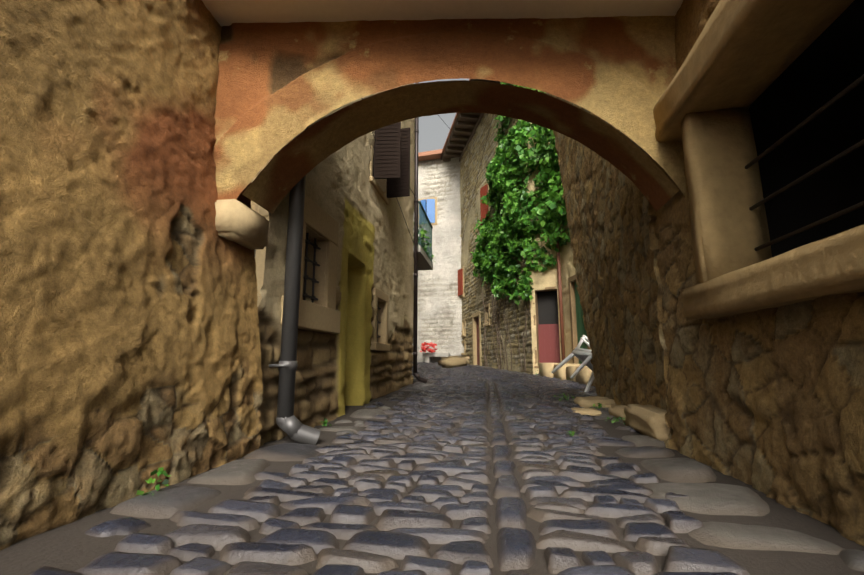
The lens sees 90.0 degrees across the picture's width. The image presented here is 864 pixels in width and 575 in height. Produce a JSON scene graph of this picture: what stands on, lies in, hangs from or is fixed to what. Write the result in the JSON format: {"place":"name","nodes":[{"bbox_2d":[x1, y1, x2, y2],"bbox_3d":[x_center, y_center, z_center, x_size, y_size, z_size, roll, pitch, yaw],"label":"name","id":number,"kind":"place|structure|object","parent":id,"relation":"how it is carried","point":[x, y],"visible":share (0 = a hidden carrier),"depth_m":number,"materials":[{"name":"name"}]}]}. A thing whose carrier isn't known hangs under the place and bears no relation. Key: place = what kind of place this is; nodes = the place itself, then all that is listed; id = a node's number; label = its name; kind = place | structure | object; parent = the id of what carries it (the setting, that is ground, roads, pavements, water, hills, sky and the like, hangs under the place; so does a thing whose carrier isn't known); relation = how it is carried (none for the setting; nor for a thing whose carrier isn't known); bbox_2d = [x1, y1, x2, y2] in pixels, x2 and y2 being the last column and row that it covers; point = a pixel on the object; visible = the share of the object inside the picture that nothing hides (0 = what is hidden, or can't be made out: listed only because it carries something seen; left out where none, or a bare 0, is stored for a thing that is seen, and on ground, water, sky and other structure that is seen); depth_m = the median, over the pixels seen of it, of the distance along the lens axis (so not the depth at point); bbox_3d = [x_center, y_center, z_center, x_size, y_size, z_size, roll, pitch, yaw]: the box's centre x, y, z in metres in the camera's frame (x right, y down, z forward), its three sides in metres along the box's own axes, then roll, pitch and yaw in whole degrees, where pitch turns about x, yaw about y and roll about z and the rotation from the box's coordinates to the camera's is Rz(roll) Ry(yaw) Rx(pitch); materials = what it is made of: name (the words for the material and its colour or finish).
{"place":"outdoors","nodes":[
{"label":"outdoors","id":0,"kind":"place"},
{"bbox_2d":[0,364,863,574],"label":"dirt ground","id":1,"kind":"structure","parent":0,"point":[73,546],"depth_m":1.58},
{"bbox_2d":[0,0,262,550],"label":"passage wall","id":2,"kind":"structure","parent":1,"relation":"on","point":[130,356],"depth_m":2.01,"materials":[{"name":"brown stone"}]},
{"bbox_2d":[215,199,268,249],"bbox_3d":[-1.339,-0.430,3.020,0.200,0.240,0.440,-1,-10,8],"label":"stone corbel","id":3,"kind":"object","parent":2,"relation":"attached to","point":[238,222],"visible":0.81,"depth_m":2.88,"materials":[{"name":"beige stone"}]},
{"bbox_2d":[212,16,685,199],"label":"arch","id":4,"kind":"structure","parent":2,"relation":"attached to","point":[280,86],"depth_m":3.00,"materials":[{"name":"paint"}]},
{"bbox_2d":[242,80,678,213],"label":"arch soffit","id":5,"kind":"structure","parent":4,"relation":"attached to","point":[287,168],"depth_m":3.13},
{"bbox_2d":[251,158,411,374],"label":"building wall","id":6,"kind":"structure","parent":1,"relation":"on","point":[254,206],"depth_m":9.92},
{"bbox_2d":[418,201,432,262],"bbox_3d":[-0.652,-1.222,10.329,1.100,0.995,1.920,-1,-10,8],"label":"balcony railing","id":7,"kind":"object","parent":6,"relation":"attached to","point":[429,227],"visible":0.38,"depth_m":10.05,"materials":[{"name":"teal metal"}]},
{"bbox_2d":[413,223,434,261],"bbox_3d":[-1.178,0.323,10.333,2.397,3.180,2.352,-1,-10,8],"label":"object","id":8,"kind":"object","parent":7,"relation":"on","point":[422,232],"visible":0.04,"depth_m":9.81,"materials":[{"name":"green plant"}]},
{"bbox_2d":[258,83,414,446],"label":"facade","id":9,"kind":"structure","parent":1,"relation":"on","point":[336,374],"depth_m":5.38,"materials":[{"name":"beige stone"}]},
{"bbox_2d":[269,127,320,444],"bbox_3d":[-1.030,-3.019,3.904,0.391,8.542,0.189,1,-10,-6],"label":"grey downpipe","id":10,"kind":"object","parent":9,"relation":"attached to","point":[291,426],"visible":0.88,"depth_m":3.29,"materials":[{"name":"grey metal"}]},
{"bbox_2d":[255,194,340,333],"bbox_3d":[-1.242,-0.195,4.134,0.365,1.204,1.184,-1,-10,8],"label":"window frame","id":11,"kind":"object","parent":9,"relation":"attached to","point":[317,316],"visible":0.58,"depth_m":4.33,"materials":[{"name":"beige stone"}]},
{"bbox_2d":[303,233,320,302],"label":"window bars","id":12,"kind":"object","parent":11,"relation":"attached to","point":[314,264],"visible":0.67,"depth_m":4.19,"materials":[{"name":"black metal"}]},
{"bbox_2d":[372,133,374,176],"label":"window frame","id":13,"kind":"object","parent":9,"relation":"in","point":[373,163],"depth_m":6.96,"materials":[{"name":"black"}]},
{"bbox_2d":[369,146,388,204],"bbox_3d":[-0.886,-2.057,6.622,0.250,1.318,0.958,-1,-10,8],"label":"window frame","id":14,"kind":"object","parent":9,"relation":"attached to","point":[380,186],"visible":0.25,"depth_m":6.53,"materials":[{"name":"beige stone"}]},
{"bbox_2d":[370,288,389,350],"bbox_3d":[-0.868,0.500,6.463,0.310,0.881,0.806,-1,-10,8],"label":"window frame","id":15,"kind":"object","parent":9,"relation":"attached to","point":[380,300],"visible":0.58,"depth_m":6.65,"materials":[{"name":"beige stone"}]},
{"bbox_2d":[377,306,380,341],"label":"window bars","id":16,"kind":"object","parent":15,"relation":"attached to","point":[378,336],"visible":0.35,"depth_m":6.57,"materials":[{"name":"black metal"}]},
{"bbox_2d":[362,99,415,242],"bbox_3d":[-0.777,-2.141,6.546,0.082,1.610,5.363,-1,-10,9],"label":"cable","id":17,"kind":"object","parent":9,"relation":"attached to","point":[396,197],"visible":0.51,"depth_m":8.10,"materials":[{"name":"grey metal"}]},
{"bbox_2d":[374,122,409,197],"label":"facade left window shutters","id":18,"kind":"object","parent":9,"relation":"attached to","point":[392,154],"visible":0.88,"depth_m":6.22,"materials":[{"name":"brown wood"}]},
{"bbox_2d":[413,82,426,382],"bbox_3d":[-0.240,-2.356,9.317,0.302,8.662,0.094,4,-10,-24],"label":"dark downpipe","id":19,"kind":"object","parent":9,"relation":"attached to","point":[417,376],"visible":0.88,"depth_m":8.94,"materials":[{"name":"grey metal"}]},
{"bbox_2d":[413,245,432,269],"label":"balcony slab","id":20,"kind":"structure","parent":9,"relation":"attached to","point":[424,262],"depth_m":10.16,"materials":[{"name":"grey concrete"}]},
{"bbox_2d":[422,353,450,362],"bbox_3d":[0.203,3.256,19.412,1.200,0.600,0.400,-3,-10,17],"label":"bench","id":21,"kind":"object","parent":1,"relation":"on","point":[427,356],"visible":0.64,"depth_m":19.32,"materials":[{"name":"stone"}]},
{"bbox_2d":[420,342,436,352],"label":"flowers","id":22,"kind":"object","parent":21,"relation":"on","point":[428,349],"visible":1,"depth_m":19.12,"materials":[{"name":"red plant"}]},
{"bbox_2d":[412,157,463,362],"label":"building wall","id":23,"kind":"structure","parent":1,"relation":"on","point":[439,321],"depth_m":20.34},
{"bbox_2d":[420,199,434,222],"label":"blue window shutters","id":24,"kind":"object","parent":23,"relation":"attached to","point":[431,209],"visible":0.56,"depth_m":20.87,"materials":[{"name":"blue wood"}]},
{"bbox_2d":[418,197,437,226],"bbox_3d":[-0.197,-3.660,21.133,1.060,1.410,0.340,-3,-10,17],"label":"window frame","id":25,"kind":"object","parent":23,"relation":"attached to","point":[435,223],"visible":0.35,"depth_m":20.92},
{"bbox_2d":[418,149,441,160],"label":"roof","id":26,"kind":"structure","parent":23,"relation":"on","point":[429,155],"depth_m":21.05,"materials":[{"name":"tile"}]},
{"bbox_2d":[30,362,863,574],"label":"cobble stones","id":27,"kind":"object","parent":1,"relation":"on","point":[410,527],"visible":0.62,"depth_m":1.80,"materials":[{"name":"grey stone"}]},
{"bbox_2d":[136,370,624,495],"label":"weeds","id":28,"kind":"object","parent":27,"relation":"on","point":[158,472],"visible":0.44,"depth_m":1.96,"materials":[{"name":"green plant"}]},
{"bbox_2d":[438,356,468,367],"bbox_3d":[0.285,0.992,5.774,0.364,0.146,0.428,-3,-6,-10],"label":"loose stone","id":29,"kind":"object","parent":27,"relation":"on","point":[450,361],"visible":1,"depth_m":5.60,"materials":[{"name":"stone"}]},
{"bbox_2d":[551,337,593,391],"bbox_3d":[2.504,1.142,6.586,0.720,1.029,0.632,40,-10,-7],"label":"plastic chair","id":30,"kind":"object","parent":27,"relation":"on","point":[581,356],"visible":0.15,"depth_m":6.74,"materials":[{"name":"white plastic"}]},
{"bbox_2d":[460,82,532,373],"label":"building wall","id":31,"kind":"structure","parent":1,"relation":"on","point":[472,299],"depth_m":16.41,"materials":[{"name":"stone"}]},
{"bbox_2d":[411,83,492,251],"bbox_3d":[1.277,-4.221,15.020,2.100,4.510,12.415,-1,-10,8],"label":"cable","id":32,"kind":"object","parent":31,"relation":"attached to","point":[473,156],"visible":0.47,"depth_m":16.18,"materials":[{"name":"grey metal"}]},
{"bbox_2d":[460,266,464,297],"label":"window frame","id":33,"kind":"object","parent":31,"relation":"attached to","point":[463,295],"visible":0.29,"depth_m":19.47,"materials":[{"name":"beige stone"}]},
{"bbox_2d":[458,269,462,295],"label":"building shutters","id":34,"kind":"object","parent":33,"relation":"attached to","point":[460,281],"visible":0.96,"depth_m":19.67,"materials":[{"name":"red wood"}]},
{"bbox_2d":[461,319,465,336],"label":"window frame","id":35,"kind":"object","parent":31,"relation":"attached to","point":[463,328],"visible":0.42,"depth_m":19.36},
{"bbox_2d":[461,340,465,354],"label":"building frame","id":36,"kind":"object","parent":31,"relation":"attached to","point":[464,347],"visible":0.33,"depth_m":18.90,"materials":[{"name":"beige stone"}]},
{"bbox_2d":[441,79,499,161],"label":"roof eaves","id":37,"kind":"object","parent":31,"relation":"on","point":[465,127],"visible":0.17,"depth_m":18.61,"materials":[{"name":"brown wood"}]},
{"bbox_2d":[440,79,545,157],"bbox_3d":[3.126,-6.678,19.727,4.920,0.100,14.618,2,-10,-9],"label":"roof edge","id":38,"kind":"object","parent":37,"relation":"on","point":[450,131],"visible":0.07,"depth_m":18.71,"materials":[{"name":"brown wood"}]},
{"bbox_2d":[472,311,481,365],"bbox_3d":[1.833,2.112,17.011,0.260,2.244,1.264,2,-10,-9],"label":"building frame","id":39,"kind":"object","parent":31,"relation":"attached to","point":[474,329],"visible":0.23,"depth_m":17.38,"materials":[{"name":"beige stone"}]},
{"bbox_2d":[476,317,479,364],"bbox_3d":[1.905,2.121,17.021,0.055,1.950,0.900,2,-10,-9],"label":"door frame","id":40,"kind":"structure","parent":39,"relation":"in","point":[478,359],"depth_m":17.28,"materials":[{"name":"brown wood"}]},
{"bbox_2d":[480,184,487,224],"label":"building shutters","id":41,"kind":"object","parent":31,"relation":"attached to","point":[484,206],"visible":0.71,"depth_m":16.05,"materials":[{"name":"red wood"}]},
{"bbox_2d":[483,303,489,326],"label":"window frame","id":42,"kind":"object","parent":31,"relation":"attached to","point":[486,314],"visible":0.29,"depth_m":15.77,"materials":[{"name":"beige stone"}]},
{"bbox_2d":[471,82,570,370],"bbox_3d":[2.391,-2.209,13.073,1.262,9.301,7.566,3,-10,-17],"label":"ivy","id":43,"kind":"object","parent":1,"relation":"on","point":[503,238],"depth_m":12.21,"materials":[{"name":"green plant"}]},
{"bbox_2d":[525,123,564,373],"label":"building wall","id":44,"kind":"structure","parent":1,"relation":"on","point":[548,277],"depth_m":11.56,"materials":[{"name":"beige"}]},
{"bbox_2d":[533,286,560,367],"bbox_3d":[3.098,1.062,11.472,0.756,2.126,0.400,-5,-11,25],"label":"door frame","id":45,"kind":"object","parent":44,"relation":"attached to","point":[535,317],"visible":0.29,"depth_m":11.54,"materials":[{"name":"beige stone"}]},
{"bbox_2d":[537,291,558,324],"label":"window","id":46,"kind":"structure","parent":45,"relation":"in","point":[547,307],"depth_m":11.73,"materials":[{"name":"black glass"}]},
{"bbox_2d":[538,324,560,362],"bbox_3d":[3.159,1.530,11.524,0.600,1.100,0.055,-5,-11,25],"label":"door","id":47,"kind":"structure","parent":45,"relation":"in","point":[549,345],"depth_m":11.52,"materials":[{"name":"red wood"}]},
{"bbox_2d":[538,363,595,387],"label":"stone steps","id":48,"kind":"structure","parent":1,"relation":"on","point":[565,371],"depth_m":9.21,"materials":[{"name":"stone"}]},
{"bbox_2d":[555,168,590,363],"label":"building wall","id":49,"kind":"structure","parent":1,"relation":"on","point":[568,269],"depth_m":10.93,"materials":[{"name":"beige"}]},
{"bbox_2d":[556,218,564,360],"bbox_3d":[3.254,0.119,11.092,0.230,3.958,0.093,8,-13,-41],"label":"drainpipe","id":50,"kind":"object","parent":49,"relation":"attached to","point":[560,305],"visible":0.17,"depth_m":11.06,"materials":[{"name":"red metal"}]},
{"bbox_2d":[568,274,589,363],"bbox_3d":[3.520,0.809,10.125,0.220,2.302,1.112,1,-10,-4],"label":"door frame","id":51,"kind":"object","parent":49,"relation":"attached to","point":[573,322],"visible":0.15,"depth_m":10.55,"materials":[{"name":"beige stone"}]},
{"bbox_2d":[574,282,587,363],"bbox_3d":[3.572,0.815,10.128,0.055,2.050,0.800,1,-10,-4],"label":"door","id":52,"kind":"structure","parent":51,"relation":"in","point":[581,330],"depth_m":10.35,"materials":[{"name":"wood"}]},
{"bbox_2d":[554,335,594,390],"bbox_3d":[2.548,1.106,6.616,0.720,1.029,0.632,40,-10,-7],"label":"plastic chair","id":53,"kind":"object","parent":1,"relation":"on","point":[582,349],"visible":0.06,"depth_m":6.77,"materials":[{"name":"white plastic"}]},
{"bbox_2d":[569,407,601,415],"bbox_3d":[1.699,1.387,4.789,0.316,0.091,0.368,-1,-10,8],"label":"loose stone","id":54,"kind":"object","parent":1,"relation":"on","point":[589,411],"visible":0.58,"depth_m":4.64,"materials":[{"name":"stone"}]},
{"bbox_2d":[574,396,615,407],"bbox_3d":[2.043,1.467,5.443,0.446,0.157,0.577,-1,-10,8],"label":"loose stone","id":55,"kind":"object","parent":1,"relation":"on","point":[587,402],"visible":0.6,"depth_m":5.24,"materials":[{"name":"stone"}]},
{"bbox_2d":[595,404,610,407],"bbox_3d":[2.110,1.487,5.389,0.280,0.123,1.120,-1,-10,8],"label":"stone","id":56,"kind":"object","parent":1,"relation":"on","point":[606,405],"visible":0.04,"depth_m":5.00,"materials":[{"name":"stone"}]},
{"bbox_2d":[545,92,666,409],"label":"extension wall","id":57,"kind":"structure","parent":1,"relation":"on","point":[607,208],"depth_m":5.08,"materials":[{"name":"brown stone"}]},
{"bbox_2d":[608,404,627,422],"bbox_3d":[1.995,1.304,4.414,0.222,0.163,0.721,-1,-10,8],"label":"stone","id":58,"kind":"object","parent":1,"relation":"on","point":[616,411],"visible":0.29,"depth_m":4.50,"materials":[{"name":"stone"}]},
{"bbox_2d":[624,404,669,442],"bbox_3d":[1.853,1.127,3.592,0.263,0.242,0.922,-1,-10,8],"label":"ledge stone","id":59,"kind":"object","parent":1,"relation":"on","point":[647,420],"visible":0.6,"depth_m":3.48,"materials":[{"name":"stone"}]},
{"bbox_2d":[651,0,863,545],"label":"passage wall","id":60,"kind":"structure","parent":1,"relation":"on","point":[769,402],"depth_m":1.99,"materials":[{"name":"brown stone"}]},
{"bbox_2d":[681,106,771,283],"bbox_3d":[1.672,-0.520,2.477,0.354,1.036,0.147,-1,-10,8],"label":"window jamb","id":61,"kind":"structure","parent":60,"relation":"attached to","point":[729,231],"depth_m":2.42,"materials":[{"name":"beige stone"}]},
{"bbox_2d":[644,0,853,157],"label":"window lintel","id":62,"kind":"structure","parent":60,"relation":"attached to","point":[744,53],"depth_m":2.10,"materials":[{"name":"beige stone"}]},
{"bbox_2d":[682,224,863,320],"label":"window sill","id":63,"kind":"structure","parent":60,"relation":"attached to","point":[830,265],"depth_m":1.66,"materials":[{"name":"beige stone"}]},
{"bbox_2d":[748,0,863,256],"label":"room window","id":64,"kind":"structure","parent":60,"relation":"attached to","point":[825,67],"depth_m":2.65,"materials":[{"name":"black glass"}]},
{"bbox_2d":[744,74,863,250],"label":"window bars","id":65,"kind":"object","parent":64,"relation":"attached to","point":[835,99],"depth_m":1.92,"materials":[{"name":"black metal"}]},
{"bbox_2d":[414,78,468,152],"label":"sky","id":66,"kind":"structure","parent":0,"point":[433,132],"materials":[{"name":"grey"}]},
{"bbox_2d":[202,0,682,26],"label":"ceiling","id":67,"kind":"structure","parent":0,"point":[226,12],"depth_m":2.99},
{"bbox_2d":[643,150,672,438],"bbox_3d":[1.808,-2.125,3.617,0.220,7.000,0.177,-1,-10,8],"label":"wall edge","id":68,"kind":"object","parent":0,"point":[654,240],"depth_m":3.26,"materials":[{"name":"brown stone"}]}
]}

